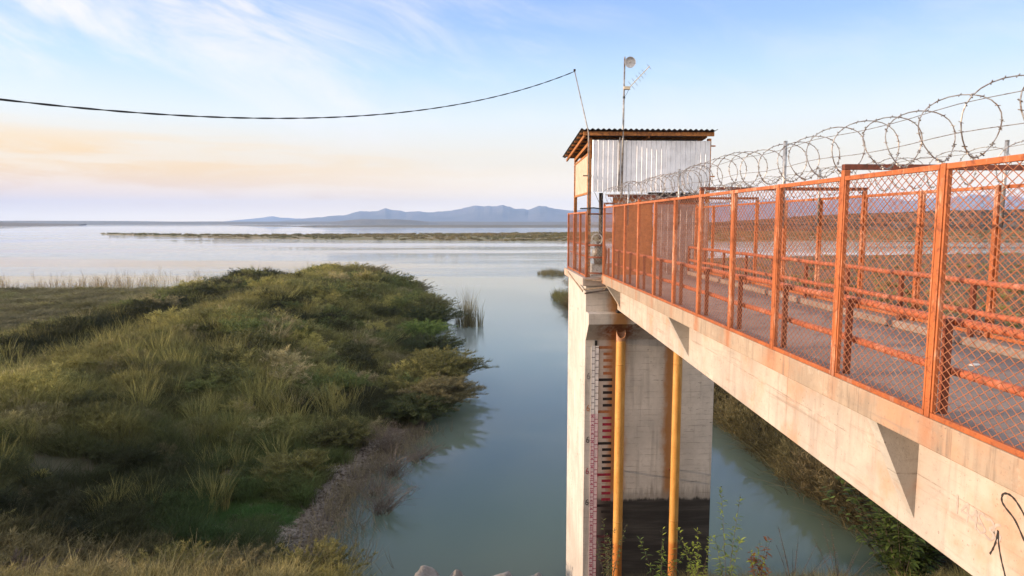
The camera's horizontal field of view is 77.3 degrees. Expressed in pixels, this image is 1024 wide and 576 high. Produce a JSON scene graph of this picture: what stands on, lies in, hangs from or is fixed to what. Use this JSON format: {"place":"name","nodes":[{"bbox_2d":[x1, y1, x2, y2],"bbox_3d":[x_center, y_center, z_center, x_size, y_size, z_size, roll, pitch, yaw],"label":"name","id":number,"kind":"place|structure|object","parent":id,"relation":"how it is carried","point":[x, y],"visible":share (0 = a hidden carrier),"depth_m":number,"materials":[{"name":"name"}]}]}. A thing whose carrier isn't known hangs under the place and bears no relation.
{"place":"outdoors","nodes":[
{"label":"outdoors","id":0,"kind":"place"},
{"bbox_2d":[0,222,86,225],"bbox_3d":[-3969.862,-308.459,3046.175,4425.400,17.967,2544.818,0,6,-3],"label":"shore","id":1,"kind":"structure","parent":0,"point":[23,224],"depth_m":2560.71,"materials":[{"name":"grey"}]},
{"bbox_2d":[249,225,283,225],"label":"islet","id":2,"kind":"object","parent":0,"point":[266,225],"visible":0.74,"depth_m":2211.79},
{"bbox_2d":[232,216,304,221],"bbox_3d":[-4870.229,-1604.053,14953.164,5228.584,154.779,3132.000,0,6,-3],"label":"mountains","id":3,"kind":"structure","parent":0,"point":[270,219],"depth_m":14490.82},
{"bbox_2d":[0,221,610,224],"bbox_3d":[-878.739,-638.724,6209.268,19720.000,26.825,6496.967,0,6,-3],"label":"shore","id":4,"kind":"structure","parent":0,"point":[196,222],"depth_m":4439.53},
{"bbox_2d":[293,225,345,226],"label":"islet","id":5,"kind":"object","parent":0,"point":[323,226],"visible":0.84,"depth_m":1944.40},
{"bbox_2d":[331,219,428,223],"bbox_3d":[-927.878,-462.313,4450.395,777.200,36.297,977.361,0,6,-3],"label":"dark hill","id":6,"kind":"structure","parent":0,"point":[377,221],"depth_m":4132.18,"materials":[{"name":"grey"}]},
{"bbox_2d":[346,224,652,227],"bbox_3d":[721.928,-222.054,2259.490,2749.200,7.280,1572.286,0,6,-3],"label":"distant land strip","id":7,"kind":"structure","parent":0,"point":[500,226],"depth_m":1793.27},
{"bbox_2d":[0,224,1023,575],"bbox_3d":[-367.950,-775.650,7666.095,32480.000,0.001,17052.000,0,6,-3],"label":"water","id":8,"kind":"structure","parent":0,"point":[492,496],"depth_m":46.54,"materials":[{"name":"blue liquid"}]},
{"bbox_2d":[355,477,424,515],"bbox_3d":[-5.939,10.062,30.781,3.454,1.538,3.474,4,7,32],"label":"shrub","id":9,"kind":"object","parent":8,"relation":"on","point":[387,505],"visible":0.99,"depth_m":30.79,"materials":[{"name":"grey plant"}]},
{"bbox_2d":[391,439,448,462],"bbox_3d":[-5.266,9.539,37.691,3.696,1.280,3.543,0,6,-3],"label":"shrub","id":10,"kind":"object","parent":8,"relation":"on","point":[425,454],"visible":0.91,"depth_m":37.68,"materials":[{"name":"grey plant"}]},
{"bbox_2d":[452,289,485,327],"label":"reed clump","id":11,"kind":"object","parent":8,"relation":"in","point":[468,320],"visible":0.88,"depth_m":85.34,"materials":[{"name":"beige plant"}]},
{"bbox_2d":[537,268,564,275],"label":"reed clump","id":12,"kind":"object","parent":8,"relation":"in","point":[551,272],"visible":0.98,"depth_m":170.21,"materials":[{"name":"green plant"}]},
{"bbox_2d":[550,287,568,305],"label":"reed clump","id":13,"kind":"object","parent":8,"relation":"in","point":[559,297],"visible":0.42,"depth_m":113.81,"materials":[{"name":"green plant"}]},
{"bbox_2d":[564,267,713,575],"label":"tower pier","id":14,"kind":"structure","parent":8,"relation":"in","point":[600,318],"depth_m":20.95,"materials":[{"name":"concrete"}]},
{"bbox_2d":[568,271,582,291],"bbox_3d":[2.134,-0.249,21.745,0.030,0.409,3.344,0,6,-3],"label":"plank","id":15,"kind":"object","parent":14,"relation":"attached to","point":[575,282],"visible":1,"depth_m":21.32,"materials":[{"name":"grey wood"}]},
{"bbox_2d":[589,341,598,575],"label":"staff gauge","id":16,"kind":"object","parent":14,"relation":"attached to","point":[593,453],"visible":1,"depth_m":20.79,"materials":[{"name":"white metal"}]},
{"bbox_2d":[590,193,607,275],"bbox_3d":[2.815,-1.735,20.770,0.588,2.665,0.640,0,6,-3],"label":"valve hoist","id":17,"kind":"object","parent":14,"relation":"on","point":[596,250],"visible":0.68,"depth_m":20.61,"materials":[{"name":"metal"}]},
{"bbox_2d":[567,211,653,276],"bbox_3d":[4.278,-1.577,22.157,4.135,2.073,4.524,0,6,-3],"label":"tower fence","id":18,"kind":"object","parent":14,"relation":"on","point":[573,243],"visible":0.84,"depth_m":21.34,"materials":[{"name":"orange metal"}]},
{"bbox_2d":[612,330,625,575],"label":"drain pipe","id":19,"kind":"object","parent":14,"relation":"attached to","point":[619,430],"visible":0.99,"depth_m":20.32,"materials":[{"name":"yellow metal"}]},
{"bbox_2d":[563,128,717,276],"bbox_3d":[4.138,-2.826,22.059,4.291,4.579,4.580,0,6,-3],"label":"hut","id":20,"kind":"object","parent":14,"relation":"on","point":[648,153],"visible":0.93,"depth_m":20.03,"materials":[{"name":"metal"}]},
{"bbox_2d":[573,69,588,210],"bbox_3d":[2.122,-4.528,19.652,0.524,4.285,0.280,2,6,15],"label":"cable rod","id":21,"kind":"object","parent":20,"relation":"attached to","point":[574,70],"visible":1,"depth_m":19.47,"materials":[{"name":"metal"}]},
{"bbox_2d":[0,72,572,118],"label":"power cable","id":22,"kind":"object","parent":21,"relation":"attached to","point":[45,104],"visible":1,"depth_m":11.66,"materials":[{"name":"black rubber"}]},
{"bbox_2d":[612,197,652,274],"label":"gate","id":23,"kind":"structure","parent":20,"relation":"in","point":[630,198],"depth_m":20.30,"materials":[{"name":"orange metal"}]},
{"bbox_2d":[618,56,650,197],"bbox_3d":[3.760,-4.913,19.637,0.927,4.250,0.230,0,6,-3],"label":"antenna mast","id":24,"kind":"object","parent":20,"relation":"attached to","point":[630,62],"visible":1,"depth_m":19.58,"materials":[{"name":"metal"}]},
{"bbox_2d":[667,351,682,575],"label":"drain pipe","id":25,"kind":"object","parent":14,"relation":"attached to","point":[674,469],"visible":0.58,"depth_m":20.45,"materials":[{"name":"yellow metal"}]},
{"bbox_2d":[601,271,1023,575],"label":"footbridge","id":26,"kind":"object","parent":14,"relation":"on","point":[955,496],"visible":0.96,"depth_m":7.04,"materials":[{"name":"concrete"}]},
{"bbox_2d":[584,286,606,289],"bbox_3d":[2.659,0.001,19.904,0.859,0.158,0.130,2,6,18],"label":"plank","id":27,"kind":"object","parent":26,"relation":"attached to","point":[595,288],"visible":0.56,"depth_m":19.88,"materials":[{"name":"grey wood"}]},
{"bbox_2d":[585,289,608,293],"bbox_3d":[2.646,0.109,19.875,0.797,0.198,0.050,2,6,19],"label":"plank","id":28,"kind":"object","parent":26,"relation":"attached to","point":[596,291],"visible":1,"depth_m":19.86,"materials":[{"name":"wood"}]},
{"bbox_2d":[602,90,1023,458],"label":"fence","id":29,"kind":"object","parent":26,"relation":"on","point":[936,300],"visible":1,"depth_m":6.65,"materials":[{"name":"orange metal"}]},
{"bbox_2d":[603,203,697,204],"bbox_3d":[4.273,-2.597,19.694,2.930,0.060,0.060,0,6,-3],"label":"cross bar","id":30,"kind":"object","parent":29,"relation":"attached to","point":[658,203],"visible":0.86,"depth_m":19.69,"materials":[{"name":"orange metal"}]},
{"bbox_2d":[638,197,758,199],"bbox_3d":[4.481,-2.150,15.363,2.930,0.060,0.060,0,6,-3],"label":"cross bar","id":31,"kind":"object","parent":29,"relation":"attached to","point":[716,198],"visible":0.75,"depth_m":15.36,"materials":[{"name":"orange metal"}]},
{"bbox_2d":[700,187,867,190],"bbox_3d":[4.689,-1.704,11.032,2.930,0.060,0.060,0,6,-3],"label":"cross bar","id":32,"kind":"object","parent":29,"relation":"attached to","point":[793,188],"visible":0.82,"depth_m":11.01,"materials":[{"name":"orange metal"}]},
{"bbox_2d":[602,73,1023,204],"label":"razor wire","id":33,"kind":"object","parent":29,"relation":"attached to","point":[966,151],"visible":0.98,"depth_m":7.33,"materials":[{"name":"metal"}]},
{"bbox_2d":[842,164,1023,170],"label":"cross bar","id":34,"kind":"object","parent":29,"relation":"attached to","point":[895,167],"visible":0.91,"depth_m":6.63,"materials":[{"name":"orange metal"}]},
{"bbox_2d":[607,248,1023,413],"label":"pipe guardrail","id":35,"kind":"object","parent":26,"relation":"on","point":[980,380],"visible":0.61,"depth_m":6.60,"materials":[{"name":"orange metal"}]},
{"bbox_2d":[687,246,1023,336],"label":"pipe guardrail","id":36,"kind":"object","parent":26,"relation":"on","point":[1003,285],"visible":0.48,"depth_m":9.88,"materials":[{"name":"orange metal"}]},
{"bbox_2d":[694,140,1023,344],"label":"fence","id":37,"kind":"object","parent":26,"relation":"on","point":[998,209],"visible":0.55,"depth_m":10.16,"materials":[{"name":"orange metal"}]},
{"bbox_2d":[693,140,1022,204],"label":"razor wire","id":38,"kind":"object","parent":37,"relation":"attached to","point":[967,184],"visible":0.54,"depth_m":11.20,"materials":[{"name":"metal"}]},
{"bbox_2d":[0,0,1023,221],"label":"sky","id":39,"kind":"structure","parent":0,"point":[764,74],"materials":[{"name":"blue"}]},
{"bbox_2d":[5,253,1023,562],"bbox_3d":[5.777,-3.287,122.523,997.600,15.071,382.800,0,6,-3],"label":"ground","id":40,"kind":"structure","parent":0,"point":[41,461],"depth_m":101.04,"materials":[{"name":"brown soil"}]},
{"bbox_2d":[0,548,82,575],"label":"dry bush","id":41,"kind":"object","parent":40,"relation":"on","point":[17,553],"visible":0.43,"depth_m":21.98,"materials":[{"name":"brown plant"}]},
{"bbox_2d":[27,545,167,575],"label":"dry bush","id":42,"kind":"object","parent":40,"relation":"on","point":[97,555],"visible":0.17,"depth_m":22.64,"materials":[{"name":"beige plant"}]},
{"bbox_2d":[123,534,238,575],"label":"dry bush","id":43,"kind":"object","parent":40,"relation":"on","point":[183,548],"visible":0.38,"depth_m":22.90,"materials":[{"name":"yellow plant"}]},
{"bbox_2d":[0,260,463,572],"label":"dry stalks","id":44,"kind":"object","parent":40,"relation":"on","point":[364,467],"depth_m":33.22,"materials":[{"name":"brown plant"}]},
{"bbox_2d":[189,539,283,575],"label":"dry bush","id":45,"kind":"object","parent":40,"relation":"on","point":[257,561],"visible":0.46,"depth_m":22.65,"materials":[{"name":"beige plant"}]},
{"bbox_2d":[199,494,309,540],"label":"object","id":46,"kind":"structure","parent":40,"relation":"on","point":[277,506],"depth_m":30.12,"materials":[{"name":"green plant"}]},
{"bbox_2d":[249,447,338,481],"bbox_3d":[-11.536,9.351,33.800,4.862,2.002,4.392,0,6,-3],"label":"shrub","id":47,"kind":"object","parent":40,"relation":"on","point":[304,462],"visible":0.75,"depth_m":33.55,"materials":[{"name":"green plant"}]},
{"bbox_2d":[263,535,377,575],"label":"dry bush","id":48,"kind":"object","parent":40,"relation":"on","point":[332,545],"visible":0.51,"depth_m":22.94,"materials":[{"name":"yellow plant"}]},
{"bbox_2d":[229,430,427,562],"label":"gravel","id":49,"kind":"structure","parent":40,"relation":"on","point":[298,534],"depth_m":32.05,"materials":[{"name":"grey gravel"}]},
{"bbox_2d":[297,413,375,449],"bbox_3d":[-10.471,8.784,38.582,4.805,2.129,4.900,-4,7,-36],"label":"shrub","id":50,"kind":"object","parent":40,"relation":"on","point":[345,434],"visible":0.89,"depth_m":38.17,"materials":[{"name":"green plant"}]},
{"bbox_2d":[324,262,379,272],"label":"shrub","id":51,"kind":"object","parent":40,"relation":"on","point":[352,267],"visible":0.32,"depth_m":115.78,"materials":[{"name":"green plant"}]},
{"bbox_2d":[354,262,395,272],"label":"shrub","id":52,"kind":"object","parent":40,"relation":"on","point":[377,270],"visible":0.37,"depth_m":114.62,"materials":[{"name":"green plant"}]},
{"bbox_2d":[347,470,407,497],"bbox_3d":[-6.841,10.049,33.026,3.300,1.516,3.389,-4,7,-35],"label":"shrub","id":53,"kind":"object","parent":40,"relation":"on","point":[375,488],"visible":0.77,"depth_m":32.98,"materials":[{"name":"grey plant"}]},
{"bbox_2d":[360,419,411,454],"bbox_3d":[-7.478,8.941,38.647,3.253,2.094,3.169,4,7,33],"label":"shrub","id":54,"kind":"object","parent":40,"relation":"on","point":[388,442],"visible":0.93,"depth_m":38.60,"materials":[{"name":"grey plant"}]},
{"bbox_2d":[368,443,427,478],"bbox_3d":[-6.292,9.572,35.272,3.185,2.176,3.815,1,6,9],"label":"shrub","id":55,"kind":"object","parent":40,"relation":"on","point":[392,466],"visible":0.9,"depth_m":35.17,"materials":[{"name":"grey plant"}]},
{"bbox_2d":[377,360,448,395],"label":"shrub","id":56,"kind":"object","parent":40,"relation":"on","point":[398,380],"visible":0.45,"depth_m":49.22,"materials":[{"name":"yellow plant"}]},
{"bbox_2d":[373,392,461,425],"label":"shrub","id":57,"kind":"object","parent":40,"relation":"on","point":[419,410],"visible":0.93,"depth_m":43.48,"materials":[{"name":"green plant"}]},
{"bbox_2d":[393,318,458,339],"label":"shrub","id":58,"kind":"object","parent":40,"relation":"on","point":[437,326],"visible":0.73,"depth_m":73.61,"materials":[{"name":"green plant"}]},
{"bbox_2d":[415,565,438,575],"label":"boulder","id":59,"kind":"object","parent":40,"relation":"on","point":[424,570],"visible":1,"depth_m":16.13,"materials":[{"name":"grey stone"}]},
{"bbox_2d":[411,279,443,290],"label":"shrub","id":60,"kind":"object","parent":40,"relation":"on","point":[425,287],"visible":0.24,"depth_m":113.73,"materials":[{"name":"green plant"}]},
{"bbox_2d":[395,347,462,362],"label":"shrub","id":61,"kind":"object","parent":40,"relation":"on","point":[432,351],"visible":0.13,"depth_m":58.39,"materials":[{"name":"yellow plant"}]},
{"bbox_2d":[403,292,458,310],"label":"shrub","id":62,"kind":"object","parent":40,"relation":"on","point":[446,304],"visible":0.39,"depth_m":92.13,"materials":[{"name":"green plant"}]},
{"bbox_2d":[401,330,465,350],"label":"shrub","id":63,"kind":"object","parent":40,"relation":"on","point":[440,342],"visible":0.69,"depth_m":64.72,"materials":[{"name":"green plant"}]},
{"bbox_2d":[404,302,468,323],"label":"shrub","id":64,"kind":"object","parent":40,"relation":"on","point":[429,313],"visible":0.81,"depth_m":82.33,"materials":[{"name":"green plant"}]},
{"bbox_2d":[394,372,488,412],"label":"shrub","id":65,"kind":"object","parent":40,"relation":"on","point":[452,390],"visible":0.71,"depth_m":46.25,"materials":[{"name":"green plant"}]},
{"bbox_2d":[393,344,499,381],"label":"shrub","id":66,"kind":"object","parent":40,"relation":"on","point":[463,365],"visible":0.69,"depth_m":52.71,"materials":[{"name":"green plant"}]},
{"bbox_2d":[450,569,462,575],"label":"boulder","id":67,"kind":"object","parent":40,"relation":"on","point":[456,572],"visible":1,"depth_m":16.20,"materials":[{"name":"grey stone"}]},
{"bbox_2d":[494,571,511,575],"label":"boulder","id":68,"kind":"object","parent":40,"relation":"on","point":[507,573],"visible":1,"depth_m":16.06,"materials":[{"name":"grey stone"}]},
{"bbox_2d":[596,519,625,575],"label":"leafy plant","id":69,"kind":"object","parent":40,"relation":"on","point":[607,567],"visible":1,"depth_m":16.23,"materials":[{"name":"green plant"}]},
{"bbox_2d":[637,527,686,575],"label":"leafy plant","id":70,"kind":"object","parent":40,"relation":"on","point":[663,561],"visible":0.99,"depth_m":16.46,"materials":[{"name":"green plant"}]},
{"bbox_2d":[676,527,711,575],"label":"leafy plant","id":71,"kind":"object","parent":40,"relation":"on","point":[695,564],"visible":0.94,"depth_m":16.09,"materials":[{"name":"green plant"}]},
{"bbox_2d":[708,486,745,575],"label":"leafy plant","id":72,"kind":"object","parent":40,"relation":"on","point":[726,555],"visible":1,"depth_m":15.61,"materials":[{"name":"green plant"}]},
{"bbox_2d":[746,536,771,575],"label":"leafy plant","id":73,"kind":"object","parent":40,"relation":"on","point":[755,561],"visible":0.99,"depth_m":15.35,"materials":[{"name":"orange plant"}]},
{"bbox_2d":[776,529,833,575],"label":"leafy plant","id":74,"kind":"object","parent":40,"relation":"on","point":[796,558],"visible":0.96,"depth_m":15.60,"materials":[{"name":"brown plant"}]},
{"bbox_2d":[814,518,876,575],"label":"leafy plant","id":75,"kind":"object","parent":40,"relation":"on","point":[836,567],"visible":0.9,"depth_m":15.57,"materials":[{"name":"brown plant"}]},
{"bbox_2d":[820,474,946,575],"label":"leafy shrub","id":76,"kind":"object","parent":40,"relation":"on","point":[902,544],"visible":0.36,"depth_m":14.73,"materials":[{"name":"green plant"}]},
{"bbox_2d":[100,231,1023,241],"bbox_3d":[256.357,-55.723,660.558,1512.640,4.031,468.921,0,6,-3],"label":"spit land","id":77,"kind":"structure","parent":0,"point":[388,238],"depth_m":515.10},
{"bbox_2d":[101,209,1023,240],"label":"hill brush","id":78,"kind":"object","parent":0,"point":[513,235],"depth_m":621.93,"materials":[{"name":"green plant"}]},
{"bbox_2d":[276,194,1023,221],"bbox_3d":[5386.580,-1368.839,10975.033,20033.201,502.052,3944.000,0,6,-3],"label":"mountains","id":79,"kind":"structure","parent":0,"point":[501,213],"depth_m":10071.09,"materials":[{"name":"blue stone"}]},
{"bbox_2d":[715,211,1023,230],"bbox_3d":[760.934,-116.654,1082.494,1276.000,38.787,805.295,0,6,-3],"label":"brown hill","id":80,"kind":"structure","parent":0,"point":[1004,225],"depth_m":844.89,"materials":[{"name":"brown soil"}]}
]}

